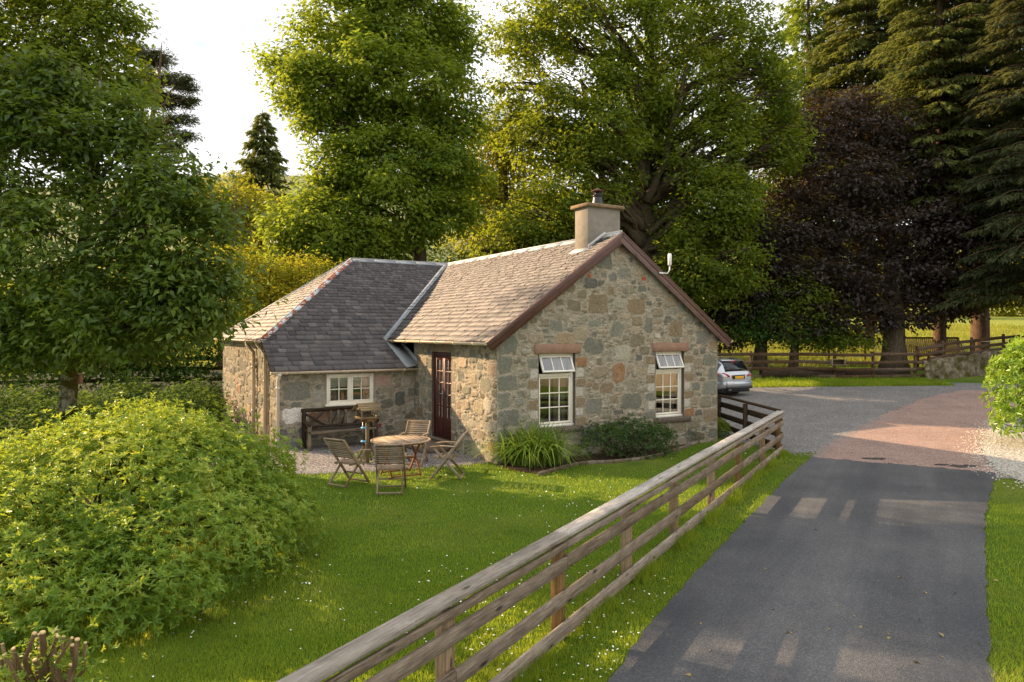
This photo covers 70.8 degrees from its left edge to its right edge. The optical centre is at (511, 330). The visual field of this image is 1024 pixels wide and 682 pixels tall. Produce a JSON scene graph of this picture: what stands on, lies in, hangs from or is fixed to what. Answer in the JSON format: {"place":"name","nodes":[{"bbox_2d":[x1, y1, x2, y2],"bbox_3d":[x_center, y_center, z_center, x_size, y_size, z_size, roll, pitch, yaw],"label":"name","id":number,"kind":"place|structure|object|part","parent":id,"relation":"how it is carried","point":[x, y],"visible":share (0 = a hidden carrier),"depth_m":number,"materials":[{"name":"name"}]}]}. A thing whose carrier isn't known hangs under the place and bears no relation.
{"place":"outdoors","nodes":[
{"label":"outdoors","id":0,"kind":"place"},
{"bbox_2d":[0,366,223,437],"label":"woodland floor","id":1,"kind":"structure","parent":0,"point":[220,372],"depth_m":32.95,"materials":[{"name":"green plant"}]},
{"bbox_2d":[0,258,224,391],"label":"holly thicket","id":2,"kind":"object","parent":1,"relation":"on","point":[171,371],"visible":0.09,"depth_m":28.75,"materials":[{"name":"green plant"}]},
{"bbox_2d":[0,370,234,451],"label":"undergrowth","id":3,"kind":"object","parent":1,"relation":"on","point":[9,406],"visible":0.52,"depth_m":21.35,"materials":[{"name":"green plant"}]},
{"bbox_2d":[201,237,348,340],"bbox_3d":[-9.751,-0.589,29.154,6.843,6.875,4.639,0,0,14],"label":"rhododendron bush","id":4,"kind":"object","parent":1,"relation":"on","point":[263,298],"visible":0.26,"depth_m":29.00,"materials":[{"name":"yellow plant"}]},
{"bbox_2d":[127,384,166,394],"bbox_3d":[-14.712,2.392,28.995,1.266,0.443,1.511,0,0,33],"label":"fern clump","id":5,"kind":"object","parent":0,"point":[158,386],"visible":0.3,"depth_m":29.06,"materials":[{"name":"green plant"}]},
{"bbox_2d":[0,175,960,279],"bbox_3d":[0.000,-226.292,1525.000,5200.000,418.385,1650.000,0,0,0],"label":"hills","id":6,"kind":"structure","parent":0,"point":[288,191],"depth_m":1034.70,"materials":[{"name":"green plant"}]},
{"bbox_2d":[0,288,1023,681],"bbox_3d":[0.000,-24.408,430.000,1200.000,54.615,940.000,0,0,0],"label":"ground","id":7,"kind":"structure","parent":0,"point":[358,490],"depth_m":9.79,"materials":[{"name":"green plant"}]},
{"bbox_2d":[0,604,146,681],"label":"pruned shrub","id":8,"kind":"object","parent":7,"relation":"on","point":[45,662],"visible":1,"depth_m":4.47,"materials":[{"name":"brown plant"}]},
{"bbox_2d":[0,0,174,173],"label":"broadleaf tree","id":9,"kind":"object","parent":7,"relation":"on","point":[100,20],"visible":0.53,"depth_m":19.50,"materials":[{"name":"green plant"}]},
{"bbox_2d":[0,357,222,392],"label":"dark rail fence","id":10,"kind":"object","parent":7,"relation":"on","point":[160,380],"visible":0.03,"depth_m":30.55,"materials":[{"name":"brown wood"}]},
{"bbox_2d":[0,27,288,425],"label":"broadleaf tree","id":11,"kind":"object","parent":7,"relation":"on","point":[93,328],"visible":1,"depth_m":15.29,"materials":[{"name":"green plant"}]},
{"bbox_2d":[76,373,83,383],"bbox_3d":[-10.600,1.166,17.580,0.200,0.250,0.200,0,0,0],"label":"nest box","id":12,"kind":"object","parent":11,"relation":"attached to","point":[80,378],"visible":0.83,"depth_m":17.57,"materials":[{"name":"brown wood"}]},
{"bbox_2d":[0,391,328,653],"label":"rhododendron shrub","id":13,"kind":"object","parent":7,"relation":"on","point":[100,543],"visible":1,"depth_m":7.66,"materials":[{"name":"green plant"}]},
{"bbox_2d":[165,167,293,365],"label":"hedgerow tree","id":14,"kind":"object","parent":7,"relation":"on","point":[240,193],"visible":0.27,"depth_m":48.91,"materials":[{"name":"green plant"}]},
{"bbox_2d":[217,109,313,322],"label":"spruce tree","id":15,"kind":"object","parent":7,"relation":"on","point":[256,163],"visible":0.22,"depth_m":61.27,"materials":[{"name":"green plant"}]},
{"bbox_2d":[198,420,493,474],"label":"patio gravel","id":16,"kind":"structure","parent":7,"relation":"on","point":[321,458],"depth_m":16.24,"materials":[{"name":"beige gravel"}]},
{"bbox_2d":[301,405,378,450],"bbox_3d":[-4.293,2.406,18.076,1.841,0.997,0.626,0,0,-31],"label":"garden bench","id":17,"kind":"object","parent":16,"relation":"on","point":[350,427],"visible":0.84,"depth_m":18.02,"materials":[{"name":"brown wood"}]},
{"bbox_2d":[354,451,374,461],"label":"weeds","id":18,"kind":"object","parent":16,"relation":"on","point":[362,453],"visible":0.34,"depth_m":15.88,"materials":[{"name":"green plant"}]},
{"bbox_2d":[352,402,382,464],"bbox_3d":[-3.160,2.225,15.750,0.493,1.311,0.504,0,0,-36],"label":"bird table","id":19,"kind":"object","parent":16,"relation":"on","point":[367,419],"visible":0.97,"depth_m":15.69,"materials":[{"name":"brown wood"}]},
{"bbox_2d":[398,420,430,465],"bbox_3d":[-2.115,2.428,15.680,0.576,0.902,0.691,0,0,10],"label":"garden chair","id":20,"kind":"object","parent":16,"relation":"on","point":[425,432],"visible":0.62,"depth_m":15.84,"materials":[{"name":"brown wood"}]},
{"bbox_2d":[405,437,454,453],"bbox_3d":[-2.168,2.825,17.891,0.810,0.150,1.750,0,0,-31],"label":"door step","id":21,"kind":"object","parent":16,"relation":"on","point":[428,449],"depth_m":17.28,"materials":[{"name":"stone"}]},
{"bbox_2d":[324,437,370,487],"bbox_3d":[-3.096,2.428,13.525,0.576,0.902,0.691,0,0,33],"label":"garden chair","id":22,"kind":"object","parent":7,"relation":"on","point":[352,460],"visible":1,"depth_m":13.44,"materials":[{"name":"brown wood"}]},
{"bbox_2d":[241,0,503,272],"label":"sycamore tree","id":23,"kind":"object","parent":7,"relation":"on","point":[393,50],"visible":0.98,"depth_m":34.27,"materials":[{"name":"green plant"}]},
{"bbox_2d":[373,444,407,494],"bbox_3d":[-2.177,2.428,12.920,0.576,0.902,0.691,0,0,-5],"label":"garden chair","id":24,"kind":"object","parent":7,"relation":"on","point":[384,454],"visible":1,"depth_m":12.79,"materials":[{"name":"brown wood"}]},
{"bbox_2d":[370,435,430,477],"bbox_3d":[-2.220,2.523,14.400,1.200,0.719,1.200,0,0,-29],"label":"garden table","id":25,"kind":"object","parent":7,"relation":"on","point":[408,440],"visible":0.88,"depth_m":14.39,"materials":[{"name":"brown wood"}]},
{"bbox_2d":[131,451,723,679],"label":"lawn daisies","id":26,"kind":"object","parent":7,"relation":"on","point":[482,602],"visible":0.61,"depth_m":7.36,"materials":[{"name":"white plant"}]},
{"bbox_2d":[430,430,468,479],"bbox_3d":[-1.230,2.428,14.197,0.691,0.902,0.576,0,0,5],"label":"garden chair","id":27,"kind":"object","parent":7,"relation":"on","point":[445,456],"visible":1,"depth_m":13.99,"materials":[{"name":"brown wood"}]},
{"bbox_2d":[214,188,732,463],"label":"stone cottage","id":28,"kind":"structure","parent":7,"relation":"on","point":[599,319],"depth_m":18.16,"materials":[{"name":"grey stone"}]},
{"bbox_2d":[325,373,373,406],"bbox_3d":[-4.201,1.508,18.654,1.325,0.813,0.268,0,0,-31],"label":"window","id":29,"kind":"structure","parent":28,"relation":"in","point":[333,381],"depth_m":18.58,"materials":[{"name":"beige paint"}]},
{"bbox_2d":[436,355,450,439],"bbox_3d":[-1.694,1.654,18.141,0.474,2.082,0.896,0,0,-4],"label":"door","id":30,"kind":"structure","parent":28,"relation":"in","point":[443,362],"depth_m":18.14,"materials":[{"name":"red paint"}]},
{"bbox_2d":[539,353,574,427],"bbox_3d":[0.972,1.355,16.533,1.005,1.680,0.424,0,0,-31],"label":"window","id":31,"kind":"structure","parent":28,"relation":"in","point":[559,375],"depth_m":16.70,"materials":[{"name":"beige paint"}]},
{"bbox_2d":[658,253,671,273],"bbox_3d":[3.788,-1.665,17.850,0.402,0.525,0.085,0,0,-31],"label":"antenna","id":32,"kind":"object","parent":28,"relation":"attached to","point":[669,259],"visible":1,"depth_m":17.89,"materials":[{"name":"metal"}]},
{"bbox_2d":[656,351,683,417],"bbox_3d":[3.922,1.347,18.278,0.960,1.665,0.422,0,0,-31],"label":"window","id":33,"kind":"structure","parent":28,"relation":"in","point":[668,370],"depth_m":18.44,"materials":[{"name":"beige paint"}]},
{"bbox_2d":[275,234,745,343],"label":"laurel thicket","id":34,"kind":"object","parent":7,"relation":"on","point":[459,257],"visible":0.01,"depth_m":41.33,"materials":[{"name":"green plant"}]},
{"bbox_2d":[276,395,783,681],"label":"timber fence","id":35,"kind":"object","parent":7,"relation":"on","point":[439,647],"visible":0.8,"depth_m":6.45,"materials":[{"name":"brown wood"}]},
{"bbox_2d":[98,248,1023,315],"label":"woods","id":36,"kind":"object","parent":7,"relation":"on","point":[1003,312],"visible":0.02,"depth_m":113.31,"materials":[{"name":"green plant"}]},
{"bbox_2d":[496,444,685,472],"bbox_3d":[3.204,2.893,17.480,8.110,0.001,1.546,0,0,-37],"label":"flower bed","id":37,"kind":"object","parent":7,"relation":"on","point":[528,469],"visible":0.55,"depth_m":16.23,"materials":[{"name":"soil"}]},
{"bbox_2d":[453,414,605,468],"bbox_3d":[0.381,2.324,15.600,3.832,1.153,3.252,0,0,16],"label":"montbretia clump","id":38,"kind":"object","parent":37,"relation":"on","point":[538,449],"visible":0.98,"depth_m":15.40,"materials":[{"name":"green plant"}]},
{"bbox_2d":[538,440,699,475],"bbox_3d":[2.934,2.870,16.604,6.478,0.090,0.623,0,0,-44],"label":"bed edging","id":39,"kind":"object","parent":37,"relation":"on","point":[551,470],"visible":0.89,"depth_m":15.78,"materials":[{"name":"grey stone"}]},
{"bbox_2d":[576,412,679,459],"bbox_3d":[2.748,2.423,16.846,2.897,0.994,1.658,0,0,-21],"label":"bed shrub","id":40,"kind":"object","parent":37,"relation":"on","point":[624,435],"visible":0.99,"depth_m":16.65,"materials":[{"name":"green plant"}]},
{"bbox_2d":[685,427,700,440],"bbox_3d":[4.469,2.593,18.813,0.986,0.626,0.880,0,0,0],"label":"lavender mound","id":41,"kind":"object","parent":37,"relation":"on","point":[693,435],"visible":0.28,"depth_m":18.52,"materials":[{"name":"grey plant"}]},
{"bbox_2d":[717,416,731,437],"bbox_3d":[5.484,2.610,19.887,1.141,0.646,0.976,0,0,0],"label":"plant","id":42,"kind":"object","parent":37,"relation":"on","point":[720,422],"visible":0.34,"depth_m":19.64,"materials":[{"name":"green plant"}]},
{"bbox_2d":[489,447,791,681],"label":"grass","id":43,"kind":"structure","parent":7,"relation":"on","point":[680,543],"depth_m":8.49,"materials":[{"name":"green plant"}]},
{"bbox_2d":[456,0,825,318],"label":"sycamore tree","id":44,"kind":"object","parent":7,"relation":"on","point":[701,216],"visible":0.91,"depth_m":37.67,"materials":[{"name":"green plant"}]},
{"bbox_2d":[709,292,870,366],"bbox_3d":[14.821,0.053,38.962,9.117,4.409,4.210,0,0,0],"label":"lime tree","id":45,"kind":"object","parent":7,"relation":"on","point":[759,340],"visible":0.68,"depth_m":38.43,"materials":[{"name":"green plant"}]},
{"bbox_2d":[759,369,844,378],"bbox_3d":[14.096,2.109,35.048,3.993,0.609,0.659,0,0,0],"label":"felled log","id":46,"kind":"object","parent":7,"relation":"on","point":[783,373],"visible":0.69,"depth_m":34.81,"materials":[{"name":"brown wood"}]},
{"bbox_2d":[729,0,882,343],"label":"fir tree","id":47,"kind":"object","parent":7,"relation":"on","point":[797,10],"visible":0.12,"depth_m":53.42,"materials":[{"name":"green plant"}]},
{"bbox_2d":[717,351,930,377],"bbox_3d":[14.532,1.765,34.881,11.560,1.591,0.367,0,0,0],"label":"rail fence","id":48,"kind":"object","parent":7,"relation":"on","point":[834,354],"visible":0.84,"depth_m":34.84,"materials":[{"name":"brown wood"}]},
{"bbox_2d":[754,265,896,366],"bbox_3d":[16.471,-0.658,38.907,7.648,5.871,5.162,0,0,0],"label":"young beech","id":49,"kind":"object","parent":7,"relation":"on","point":[861,342],"visible":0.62,"depth_m":38.21,"materials":[{"name":"green plant"}]},
{"bbox_2d":[763,0,947,349],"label":"fir tree","id":50,"kind":"object","parent":7,"relation":"on","point":[861,16],"visible":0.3,"depth_m":49.23,"materials":[{"name":"green plant"}]},
{"bbox_2d":[696,82,1023,367],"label":"copper beech","id":51,"kind":"object","parent":7,"relation":"on","point":[916,287],"visible":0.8,"depth_m":39.13,"materials":[{"name":"purple plant"}]},
{"bbox_2d":[719,340,1010,360],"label":"stock fence","id":52,"kind":"object","parent":7,"relation":"on","point":[828,357],"visible":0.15,"depth_m":42.05,"materials":[{"name":"wood"}]},
{"bbox_2d":[717,383,1022,477],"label":"gravel yard","id":53,"kind":"structure","parent":7,"relation":"on","point":[812,413],"depth_m":26.69,"materials":[{"name":"grey gravel"}]},
{"bbox_2d":[717,356,751,392],"bbox_3d":[7.863,1.860,30.980,2.160,1.570,4.890,0,0,-32],"label":"estate car","id":54,"kind":"object","parent":53,"relation":"on","point":[733,375],"visible":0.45,"depth_m":28.94,"materials":[{"name":"silver metal"}]},
{"bbox_3d":[8.998,1.427,29.163,1.320,0.436,0.305,0,0,-32],"label":"rear window","id":55,"kind":"part","parent":54,"relation":"part of","materials":[{"name":"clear glass"}]},
{"bbox_2d":[794,416,888,456],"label":"loose grey gravel","id":56,"kind":"structure","parent":53,"relation":"on","point":[855,427],"depth_m":19.79,"materials":[{"name":"grey gravel"}]},
{"bbox_2d":[751,374,955,386],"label":"yard verge grass","id":57,"kind":"structure","parent":53,"relation":"on","point":[913,380],"depth_m":32.99,"materials":[{"name":"green plant"}]},
{"bbox_2d":[981,423,1023,480],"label":"white gravel strip","id":58,"kind":"object","parent":53,"relation":"on","point":[1015,448],"visible":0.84,"depth_m":17.25,"materials":[{"name":"white gravel"}]},
{"bbox_2d":[954,418,1023,488],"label":"loose pale gravel","id":59,"kind":"structure","parent":58,"relation":"on","point":[987,440],"depth_m":17.23,"materials":[{"name":"beige gravel"}]},
{"bbox_2d":[978,332,1023,439],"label":"laurel shrub","id":60,"kind":"object","parent":58,"relation":"on","point":[1015,355],"visible":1,"depth_m":18.30,"materials":[{"name":"green plant"}]},
{"bbox_2d":[845,371,910,374],"bbox_3d":[17.759,2.125,35.367,3.300,0.508,0.514,0,0,2],"label":"felled log","id":61,"kind":"object","parent":7,"relation":"on","point":[877,372],"visible":0.28,"depth_m":35.16,"materials":[{"name":"brown wood"}]},
{"bbox_2d":[883,0,1023,350],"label":"fir tree","id":62,"kind":"object","parent":7,"relation":"on","point":[978,330],"visible":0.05,"depth_m":42.94,"materials":[{"name":"green plant"}]},
{"bbox_2d":[921,0,1023,368],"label":"fir tree","id":63,"kind":"object","parent":7,"relation":"on","point":[1004,282],"visible":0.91,"depth_m":37.76,"materials":[{"name":"green plant"}]},
{"bbox_2d":[923,350,1022,379],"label":"retaining wall","id":64,"kind":"structure","parent":7,"relation":"on","point":[963,366],"depth_m":35.89,"materials":[{"name":"grey stone"}]},
{"bbox_2d":[916,334,1023,366],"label":"wall top fence","id":65,"kind":"object","parent":64,"relation":"on","point":[971,346],"depth_m":36.91,"materials":[{"name":"brown wood"}]},
{"bbox_2d":[985,473,1023,681],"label":"verge grass","id":66,"kind":"structure","parent":7,"relation":"on","point":[1007,643],"depth_m":7.52,"materials":[{"name":"green plant"}]},
{"bbox_2d":[2,0,1021,239],"label":"sky","id":67,"kind":"structure","parent":0,"point":[207,36],"materials":[{"name":"white"}]},
{"bbox_2d":[125,294,1023,366],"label":"pasture field","id":68,"kind":"structure","parent":0,"point":[1013,320],"depth_m":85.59,"materials":[{"name":"green plant"}]},
{"bbox_2d":[111,36,205,365],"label":"pine tree","id":69,"kind":"object","parent":68,"relation":"on","point":[181,82],"visible":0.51,"depth_m":43.69,"materials":[{"name":"green plant"}]},
{"bbox_2d":[433,108,573,259],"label":"sycamore tree","id":70,"kind":"object","parent":68,"relation":"on","point":[503,172],"visible":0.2,"depth_m":44.15,"materials":[{"name":"green plant"}]},
{"bbox_2d":[833,0,1023,356],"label":"fir tree","id":71,"kind":"object","parent":68,"relation":"on","point":[918,62],"visible":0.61,"depth_m":41.63,"materials":[{"name":"green plant"}]},
{"bbox_2d":[905,337,964,355],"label":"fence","id":72,"kind":"object","parent":68,"relation":"on","point":[911,342],"visible":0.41,"depth_m":42.34,"materials":[{"name":"brown wood"}]},
{"bbox_2d":[608,456,995,681],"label":"asphalt road","id":73,"kind":"structure","parent":0,"point":[731,593],"depth_m":7.98,"materials":[{"name":"grey asphalt"}]},
{"bbox_2d":[676,501,997,675],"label":"fallen leaves","id":74,"kind":"object","parent":73,"relation":"on","point":[688,674],"visible":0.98,"depth_m":7.01,"materials":[{"name":"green plant"}]},
{"bbox_2d":[830,359,845,365],"bbox_3d":[15.461,1.485,34.200,0.652,0.310,0.220,0,0,0],"label":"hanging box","id":75,"kind":"object","parent":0,"point":[837,362],"visible":1,"depth_m":34.25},
{"bbox_2d":[811,390,1023,472],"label":"pink road","id":76,"kind":"structure","parent":0,"point":[927,432],"depth_m":19.93,"materials":[{"name":"pink asphalt"}]},
{"bbox_2d":[950,464,977,466],"bbox_3d":[9.689,2.879,15.395,0.663,0.001,0.361,0,0,0],"label":"tar patch","id":77,"kind":"object","parent":76,"relation":"on","point":[965,465],"visible":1,"depth_m":15.43,"materials":[{"name":"grey asphalt"}]}
]}

